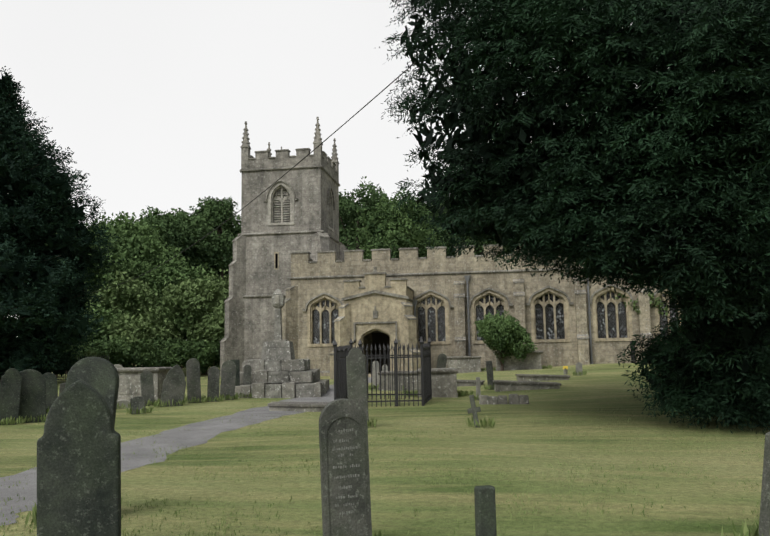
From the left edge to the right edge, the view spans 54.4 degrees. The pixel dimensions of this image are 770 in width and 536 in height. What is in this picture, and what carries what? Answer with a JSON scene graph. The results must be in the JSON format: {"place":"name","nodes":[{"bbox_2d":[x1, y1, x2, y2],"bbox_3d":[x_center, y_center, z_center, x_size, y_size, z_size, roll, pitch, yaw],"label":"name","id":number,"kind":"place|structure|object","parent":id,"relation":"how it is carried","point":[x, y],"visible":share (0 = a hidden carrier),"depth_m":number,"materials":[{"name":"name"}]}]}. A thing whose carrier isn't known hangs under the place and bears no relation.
{"place":"outdoors","nodes":[
{"label":"outdoors","id":0,"kind":"place"},
{"bbox_2d":[0,377,372,525],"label":"churchyard path","id":1,"kind":"structure","parent":0,"point":[197,433],"depth_m":13.29,"materials":[{"name":"grey asphalt"}]},
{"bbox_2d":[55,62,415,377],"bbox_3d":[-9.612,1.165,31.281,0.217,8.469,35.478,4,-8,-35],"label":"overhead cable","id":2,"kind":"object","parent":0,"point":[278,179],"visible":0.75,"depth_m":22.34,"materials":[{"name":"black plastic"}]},
{"bbox_2d":[220,117,347,376],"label":"church tower","id":3,"kind":"structure","parent":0,"point":[281,206],"depth_m":45.67,"materials":[{"name":"grey stone"}]},
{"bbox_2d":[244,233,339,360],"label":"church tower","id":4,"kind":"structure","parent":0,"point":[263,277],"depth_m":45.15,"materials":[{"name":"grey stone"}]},
{"bbox_2d":[241,168,338,240],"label":"church tower","id":5,"kind":"structure","parent":4,"relation":"on","point":[310,187],"depth_m":45.79,"materials":[{"name":"grey stone"}]},
{"bbox_2d":[0,0,669,336],"label":"sky","id":6,"kind":"structure","parent":0,"point":[153,100],"materials":[{"name":"white"}]},
{"bbox_2d":[0,363,769,535],"bbox_3d":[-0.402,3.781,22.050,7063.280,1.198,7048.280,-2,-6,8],"label":"ground","id":7,"kind":"structure","parent":0,"point":[518,434],"depth_m":9.99,"materials":[{"name":"green plant"}]},
{"bbox_2d":[0,368,21,424],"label":"headstone","id":8,"kind":"object","parent":7,"relation":"on","point":[10,387],"visible":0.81,"depth_m":17.22,"materials":[{"name":"grey stone"}]},
{"bbox_2d":[19,369,45,422],"bbox_3d":[-8.390,3.192,17.647,0.732,1.594,0.146,0,-4,-26],"label":"headstone","id":9,"kind":"object","parent":7,"relation":"on","point":[33,397],"visible":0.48,"depth_m":17.63,"materials":[{"name":"grey stone"}]},
{"bbox_2d":[43,373,57,413],"bbox_3d":[-8.926,3.495,19.877,0.441,1.426,0.088,-1,-9,-25],"label":"headstone","id":10,"kind":"object","parent":7,"relation":"on","point":[51,388],"visible":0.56,"depth_m":19.90,"materials":[{"name":"grey stone"}]},
{"bbox_2d":[59,383,65,394],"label":"headstone","id":11,"kind":"object","parent":7,"relation":"on","point":[62,387],"visible":0.25,"depth_m":20.72,"materials":[{"name":"grey stone"}]},
{"bbox_2d":[0,66,127,383],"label":"cypress tree","id":12,"kind":"object","parent":7,"relation":"on","point":[35,142],"depth_m":35.19,"materials":[{"name":"green plant"}]},
{"bbox_2d":[60,341,87,367],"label":"hedge tree","id":13,"kind":"object","parent":7,"relation":"on","point":[75,353],"visible":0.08,"depth_m":45.79,"materials":[{"name":"green plant"}]},
{"bbox_2d":[37,380,120,535],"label":"headstone","id":14,"kind":"object","parent":7,"relation":"on","point":[79,467],"visible":1,"depth_m":5.65,"materials":[{"name":"grey stone"}]},
{"bbox_2d":[57,355,108,380],"bbox_3d":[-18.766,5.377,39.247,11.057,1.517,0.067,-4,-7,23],"label":"hedge","id":15,"kind":"object","parent":7,"relation":"on","point":[80,359],"visible":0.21,"depth_m":37.92,"materials":[{"name":"green plant"}]},
{"bbox_2d":[71,340,105,359],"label":"hedge tree","id":16,"kind":"object","parent":7,"relation":"on","point":[91,347],"visible":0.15,"depth_m":45.90,"materials":[{"name":"green plant"}]},
{"bbox_2d":[79,350,100,359],"bbox_3d":[-15.454,5.339,39.607,1.855,1.984,1.663,-2,-6,8],"label":"bush","id":17,"kind":"object","parent":7,"relation":"on","point":[90,353],"visible":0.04,"depth_m":39.52,"materials":[{"name":"green plant"}]},
{"bbox_2d":[65,357,118,425],"bbox_3d":[-2.897,1.814,7.208,0.483,1.910,0.130,4,-11,-5],"label":"headstone","id":18,"kind":"object","parent":7,"relation":"on","point":[100,375],"visible":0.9,"depth_m":7.29,"materials":[{"name":"grey stone"}]},
{"bbox_2d":[57,234,140,291],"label":"tree","id":19,"kind":"object","parent":7,"relation":"on","point":[125,266],"visible":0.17,"depth_m":53.85,"materials":[{"name":"green plant"}]},
{"bbox_2d":[82,335,121,364],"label":"hedge tree","id":20,"kind":"object","parent":7,"relation":"on","point":[95,347],"visible":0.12,"depth_m":46.04,"materials":[{"name":"green plant"}]},
{"bbox_2d":[86,212,127,229],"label":"tree","id":21,"kind":"object","parent":7,"relation":"on","point":[104,220],"visible":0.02,"depth_m":92.91,"materials":[{"name":"green plant"}]},
{"bbox_2d":[81,295,137,343],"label":"tree","id":22,"kind":"object","parent":7,"relation":"on","point":[103,331],"visible":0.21,"depth_m":49.65,"materials":[{"name":"green plant"}]},
{"bbox_2d":[98,334,134,367],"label":"hedge tree","id":23,"kind":"object","parent":7,"relation":"on","point":[116,345],"visible":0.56,"depth_m":45.77,"materials":[{"name":"green plant"}]},
{"bbox_2d":[117,399,129,408],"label":"headstone","id":24,"kind":"object","parent":7,"relation":"on","point":[124,402],"visible":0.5,"depth_m":20.80,"materials":[{"name":"grey stone"}]},
{"bbox_2d":[87,270,161,318],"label":"tree","id":25,"kind":"object","parent":7,"relation":"on","point":[121,295],"depth_m":52.00,"materials":[{"name":"green plant"}]},
{"bbox_2d":[116,339,148,367],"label":"hedge tree","id":26,"kind":"object","parent":7,"relation":"on","point":[137,350],"depth_m":45.86,"materials":[{"name":"green plant"}]},
{"bbox_2d":[85,211,186,283],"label":"tree","id":27,"kind":"object","parent":7,"relation":"on","point":[144,243],"visible":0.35,"depth_m":59.16,"materials":[{"name":"green plant"}]},
{"bbox_2d":[130,396,145,413],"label":"headstone","id":28,"kind":"object","parent":7,"relation":"on","point":[138,402],"visible":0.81,"depth_m":19.36,"materials":[{"name":"grey stone"}]},
{"bbox_2d":[116,367,171,400],"bbox_3d":[-7.876,3.773,23.360,2.150,1.315,1.150,-2,-6,4],"label":"chest tomb","id":29,"kind":"object","parent":7,"relation":"on","point":[129,384],"visible":0.23,"depth_m":22.88,"materials":[{"name":"stone"}]},
{"bbox_2d":[140,370,154,405],"bbox_3d":[-6.777,3.606,21.388,0.348,1.351,0.070,-4,-3,-18],"label":"headstone","id":30,"kind":"object","parent":7,"relation":"on","point":[147,385],"visible":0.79,"depth_m":21.37,"materials":[{"name":"grey stone"}]},
{"bbox_2d":[107,300,188,346],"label":"tree","id":31,"kind":"object","parent":7,"relation":"on","point":[139,327],"visible":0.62,"depth_m":48.13,"materials":[{"name":"green plant"}]},
{"bbox_2d":[133,337,171,366],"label":"hedge tree","id":32,"kind":"object","parent":7,"relation":"on","point":[149,356],"visible":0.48,"depth_m":46.05,"materials":[{"name":"green plant"}]},
{"bbox_2d":[129,207,179,224],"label":"tree","id":33,"kind":"object","parent":7,"relation":"on","point":[145,216],"visible":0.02,"depth_m":97.64,"materials":[{"name":"green plant"}]},
{"bbox_2d":[144,335,186,366],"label":"hedge tree","id":34,"kind":"object","parent":7,"relation":"on","point":[156,345],"depth_m":46.10,"materials":[{"name":"green plant"}]},
{"bbox_2d":[160,365,185,406],"bbox_3d":[-5.931,3.470,20.999,0.620,1.514,0.124,8,-6,-16],"label":"headstone","id":35,"kind":"object","parent":7,"relation":"on","point":[174,385],"visible":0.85,"depth_m":20.95,"materials":[{"name":"grey stone"}]},
{"bbox_2d":[134,256,220,306],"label":"tree","id":36,"kind":"object","parent":7,"relation":"on","point":[158,277],"visible":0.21,"depth_m":55.86,"materials":[{"name":"green plant"}]},
{"bbox_2d":[162,335,201,368],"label":"hedge tree","id":37,"kind":"object","parent":7,"relation":"on","point":[175,358],"depth_m":46.08,"materials":[{"name":"green plant"}]},
{"bbox_2d":[135,206,232,278],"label":"tree","id":38,"kind":"object","parent":7,"relation":"on","point":[212,251],"depth_m":68.97,"materials":[{"name":"green plant"}]},
{"bbox_2d":[149,269,228,374],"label":"tree","id":39,"kind":"object","parent":7,"relation":"on","point":[182,303],"depth_m":48.87,"materials":[{"name":"green plant"}]},
{"bbox_2d":[186,358,200,402],"bbox_3d":[-5.565,3.452,21.793,0.386,1.642,0.077,-2,-3,-15],"label":"headstone","id":40,"kind":"object","parent":7,"relation":"on","point":[193,377],"visible":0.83,"depth_m":21.77,"materials":[{"name":"grey stone"}]},
{"bbox_2d":[177,206,209,224],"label":"tree","id":41,"kind":"object","parent":7,"relation":"on","point":[193,209],"depth_m":103.89,"materials":[{"name":"green plant"}]},
{"bbox_2d":[172,336,219,373],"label":"hedge tree","id":42,"kind":"object","parent":7,"relation":"on","point":[199,344],"depth_m":46.15,"materials":[{"name":"green plant"}]},
{"bbox_2d":[187,336,219,373],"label":"hedge tree","id":43,"kind":"object","parent":7,"relation":"on","point":[211,349],"depth_m":45.94,"materials":[{"name":"green plant"}]},
{"bbox_2d":[183,297,225,345],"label":"tree","id":44,"kind":"object","parent":7,"relation":"on","point":[214,324],"depth_m":47.07,"materials":[{"name":"green plant"}]},
{"bbox_2d":[207,366,219,401],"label":"headstone","id":45,"kind":"object","parent":7,"relation":"on","point":[213,381],"visible":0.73,"depth_m":22.18,"materials":[{"name":"grey stone"}]},
{"bbox_2d":[204,335,223,365],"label":"hedge tree","id":46,"kind":"object","parent":7,"relation":"on","point":[218,357],"visible":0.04,"depth_m":45.94,"materials":[{"name":"green plant"}]},
{"bbox_2d":[193,196,240,364],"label":"tree","id":47,"kind":"object","parent":7,"relation":"on","point":[220,211],"depth_m":79.99,"materials":[{"name":"green plant"}]},
{"bbox_2d":[214,219,234,240],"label":"tree","id":48,"kind":"object","parent":7,"relation":"on","point":[223,231],"depth_m":96.72,"materials":[{"name":"green plant"}]},
{"bbox_2d":[220,360,235,399],"bbox_3d":[-4.817,3.611,22.950,0.438,1.552,0.088,3,-11,-12],"label":"headstone","id":49,"kind":"object","parent":7,"relation":"on","point":[228,374],"visible":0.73,"depth_m":22.95,"materials":[{"name":"grey stone"}]},
{"bbox_2d":[231,360,239,385],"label":"headstone","id":50,"kind":"object","parent":7,"relation":"on","point":[237,380],"visible":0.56,"depth_m":23.89,"materials":[{"name":"grey stone"}]},
{"bbox_2d":[243,365,250,384],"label":"headstone","id":51,"kind":"object","parent":7,"relation":"on","point":[247,375],"visible":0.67,"depth_m":23.95,"materials":[{"name":"grey stone"}]},
{"bbox_2d":[220,289,328,397],"bbox_3d":[-3.649,2.655,25.572,3.330,3.880,3.333,-1,-6,1],"label":"stone cross monument","id":52,"kind":"object","parent":7,"relation":"on","point":[278,370],"visible":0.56,"depth_m":24.48,"materials":[{"name":"stone"}]},
{"bbox_2d":[268,402,328,411],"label":"ledger slab","id":53,"kind":"structure","parent":7,"relation":"on","point":[301,406],"depth_m":19.24,"materials":[{"name":"stone"}]},
{"bbox_2d":[319,398,371,535],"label":"headstone","id":54,"kind":"object","parent":7,"relation":"on","point":[344,470],"visible":1,"depth_m":5.78,"materials":[{"name":"grey stone"}]},
{"bbox_2d":[339,192,368,244],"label":"tree","id":55,"kind":"object","parent":7,"relation":"on","point":[340,193],"visible":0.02,"depth_m":97.34,"materials":[{"name":"green plant"}]},
{"bbox_2d":[346,347,368,427],"bbox_3d":[-0.553,2.586,15.111,0.400,1.956,0.130,-3,-4,-3],"label":"tall headstone","id":56,"kind":"object","parent":7,"relation":"on","point":[356,375],"visible":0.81,"depth_m":15.07,"materials":[{"name":"grey stone"}]},
{"bbox_2d":[339,176,400,255],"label":"tree","id":57,"kind":"object","parent":7,"relation":"on","point":[346,208],"depth_m":72.98,"materials":[{"name":"green plant"}]},
{"bbox_2d":[329,267,420,378],"bbox_3d":[-0.297,3.454,38.484,4.630,6.860,3.735,-2,-6,8],"label":"church porch","id":58,"kind":"object","parent":7,"relation":"on","point":[375,288],"visible":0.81,"depth_m":37.46,"materials":[{"name":"beige stone"}]},
{"bbox_2d":[372,361,378,389],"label":"headstone","id":59,"kind":"object","parent":7,"relation":"on","point":[374,371],"visible":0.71,"depth_m":26.89,"materials":[{"name":"grey stone"}]},
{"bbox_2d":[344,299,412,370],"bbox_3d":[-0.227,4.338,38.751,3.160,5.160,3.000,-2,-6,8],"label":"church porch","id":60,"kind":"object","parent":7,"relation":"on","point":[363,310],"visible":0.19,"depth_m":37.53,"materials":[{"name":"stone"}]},
{"bbox_2d":[0,365,764,535],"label":"grass tufts","id":61,"kind":"object","parent":7,"relation":"on","point":[744,528],"visible":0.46,"depth_m":9.55,"materials":[{"name":"green plant"}]},
{"bbox_2d":[333,337,431,406],"bbox_3d":[-0.007,3.064,21.710,2.535,2.131,2.412,-2,-6,8],"label":"iron railing","id":62,"kind":"object","parent":7,"relation":"on","point":[341,353],"visible":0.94,"depth_m":20.77,"materials":[{"name":"black metal"}]},
{"bbox_2d":[378,371,416,390],"bbox_3d":[0.587,4.175,26.782,1.620,0.965,0.820,-2,-6,5],"label":"chest tomb","id":63,"kind":"object","parent":7,"relation":"on","point":[402,384],"visible":0.33,"depth_m":26.43,"materials":[{"name":"stone"}]},
{"bbox_2d":[353,183,448,259],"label":"tree","id":64,"kind":"object","parent":7,"relation":"on","point":[383,232],"depth_m":67.66,"materials":[{"name":"green plant"}]},
{"bbox_2d":[392,197,431,211],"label":"tree","id":65,"kind":"object","parent":7,"relation":"on","point":[424,206],"depth_m":97.06,"materials":[{"name":"green plant"}]},
{"bbox_2d":[416,368,457,397],"bbox_3d":[1.661,3.787,23.785,1.310,1.175,1.010,-1,-6,2],"label":"chest tomb","id":66,"kind":"object","parent":7,"relation":"on","point":[444,382],"visible":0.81,"depth_m":23.35,"materials":[{"name":"stone"}]},
{"bbox_2d":[415,203,459,249],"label":"tree","id":67,"kind":"object","parent":7,"relation":"on","point":[430,219],"visible":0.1,"depth_m":76.89,"materials":[{"name":"green plant"}]},
{"bbox_2d":[436,353,446,367],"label":"leaning headstone","id":68,"kind":"object","parent":7,"relation":"on","point":[441,360],"visible":0.62,"depth_m":37.67,"materials":[{"name":"grey stone"}]},
{"bbox_2d":[446,356,480,373],"bbox_3d":[3.979,5.001,37.630,1.740,1.115,0.940,-2,-6,6],"label":"chest tomb","id":69,"kind":"object","parent":7,"relation":"on","point":[465,364],"visible":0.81,"depth_m":37.23,"materials":[{"name":"stone"}]},
{"bbox_2d":[457,380,484,386],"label":"ledger slab","id":70,"kind":"structure","parent":7,"relation":"on","point":[466,382],"depth_m":27.12,"materials":[{"name":"stone"}]},
{"bbox_2d":[431,198,512,257],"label":"tree","id":71,"kind":"object","parent":7,"relation":"on","point":[453,253],"depth_m":73.42,"materials":[{"name":"green plant"}]},
{"bbox_2d":[467,395,480,427],"bbox_3d":[1.826,3.052,15.017,0.265,1.004,0.100,-11,-4,5],"label":"cross","id":72,"kind":"object","parent":7,"relation":"on","point":[473,409],"visible":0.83,"depth_m":14.98,"materials":[{"name":"grey stone"}]},
{"bbox_2d":[476,377,480,399],"bbox_3d":[2.765,3.747,22.146,0.130,1.025,0.060,-2,-6,6],"label":"gravestone","id":73,"kind":"object","parent":7,"relation":"on","point":[478,391],"visible":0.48,"depth_m":22.14,"materials":[{"name":"grey stone"}]},
{"bbox_2d":[281,243,680,375],"bbox_3d":[8.125,2.963,41.297,27.833,8.170,5.788,-2,-6,8],"label":"church nave","id":74,"kind":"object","parent":7,"relation":"on","point":[550,318],"visible":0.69,"depth_m":39.90,"materials":[{"name":"beige stone"}]},
{"bbox_2d":[474,485,496,535],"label":"marker","id":75,"kind":"object","parent":7,"relation":"on","point":[485,510],"visible":1,"depth_m":5.53,"materials":[{"name":"grey stone"}]},
{"bbox_2d":[486,361,493,389],"bbox_3d":[3.592,3.828,25.484,0.224,1.332,0.070,-5,-7,7],"label":"gravestone","id":76,"kind":"object","parent":7,"relation":"on","point":[489,371],"visible":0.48,"depth_m":25.48,"materials":[{"name":"grey stone"}]},
{"bbox_2d":[479,394,528,404],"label":"broken kerb","id":77,"kind":"structure","parent":7,"relation":"on","point":[502,399],"depth_m":20.41,"materials":[{"name":"stone"}]},
{"bbox_2d":[474,310,537,370],"bbox_3d":[5.812,3.677,36.151,2.984,3.345,3.021,-2,-6,8],"label":"bush","id":78,"kind":"object","parent":7,"relation":"on","point":[507,334],"depth_m":35.55,"materials":[{"name":"green plant"}]},
{"bbox_2d":[493,351,543,370],"bbox_3d":[6.540,4.664,36.565,2.420,1.215,1.220,-2,-7,11],"label":"chest tomb","id":79,"kind":"object","parent":7,"relation":"on","point":[532,360],"visible":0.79,"depth_m":36.08,"materials":[{"name":"stone"}]},
{"bbox_2d":[493,380,561,391],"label":"ledger slab","id":80,"kind":"structure","parent":7,"relation":"on","point":[505,385],"depth_m":24.75,"materials":[{"name":"stone"}]},
{"bbox_2d":[515,374,569,380],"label":"ledger slab","id":81,"kind":"structure","parent":7,"relation":"on","point":[531,377],"depth_m":28.41,"materials":[{"name":"stone"}]},
{"bbox_2d":[563,366,567,374],"bbox_3d":[7.376,4.199,30.595,0.209,0.390,0.207,-2,-6,8],"label":"flower vase","id":82,"kind":"object","parent":81,"relation":"on","point":[565,370],"visible":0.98,"depth_m":30.53,"materials":[{"name":"yellow"}]},
{"bbox_2d":[576,362,582,375],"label":"headstone","id":83,"kind":"object","parent":7,"relation":"on","point":[579,366],"visible":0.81,"depth_m":29.78,"materials":[{"name":"grey stone"}]},
{"bbox_2d":[615,292,670,315],"bbox_3d":[14.433,2.668,40.324,5.221,5.465,5.349,-2,-6,8],"label":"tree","id":84,"kind":"object","parent":7,"relation":"on","point":[658,302],"visible":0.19,"depth_m":38.35,"materials":[{"name":"green plant"}]},
{"bbox_2d":[630,341,656,362],"bbox_3d":[13.731,4.246,37.397,2.651,1.237,1.151,-2,-6,8],"label":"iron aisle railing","id":85,"kind":"object","parent":7,"relation":"on","point":[633,358],"visible":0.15,"depth_m":37.38,"materials":[{"name":"black metal"}]},
{"bbox_2d":[758,432,769,535],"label":"headstone","id":86,"kind":"object","parent":7,"relation":"on","point":[764,523],"visible":1,"depth_m":5.69,"materials":[{"name":"grey stone"}]},
{"bbox_2d":[291,271,657,370],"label":"church wall","id":87,"kind":"structure","parent":0,"point":[554,354],"depth_m":39.64,"materials":[{"name":"beige stone"}]},
{"bbox_3d":[8.689,-2.529,20.637,11.693,12.903,11.799,-2,-6,8],"label":"yew tree trunk","id":88,"kind":"object","parent":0,"visible":0},
{"bbox_2d":[379,0,769,433],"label":"yew tree","id":89,"kind":"object","parent":88,"relation":"attached to","point":[675,283],"visible":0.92,"depth_m":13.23,"materials":[{"name":"green plant"}]}
]}

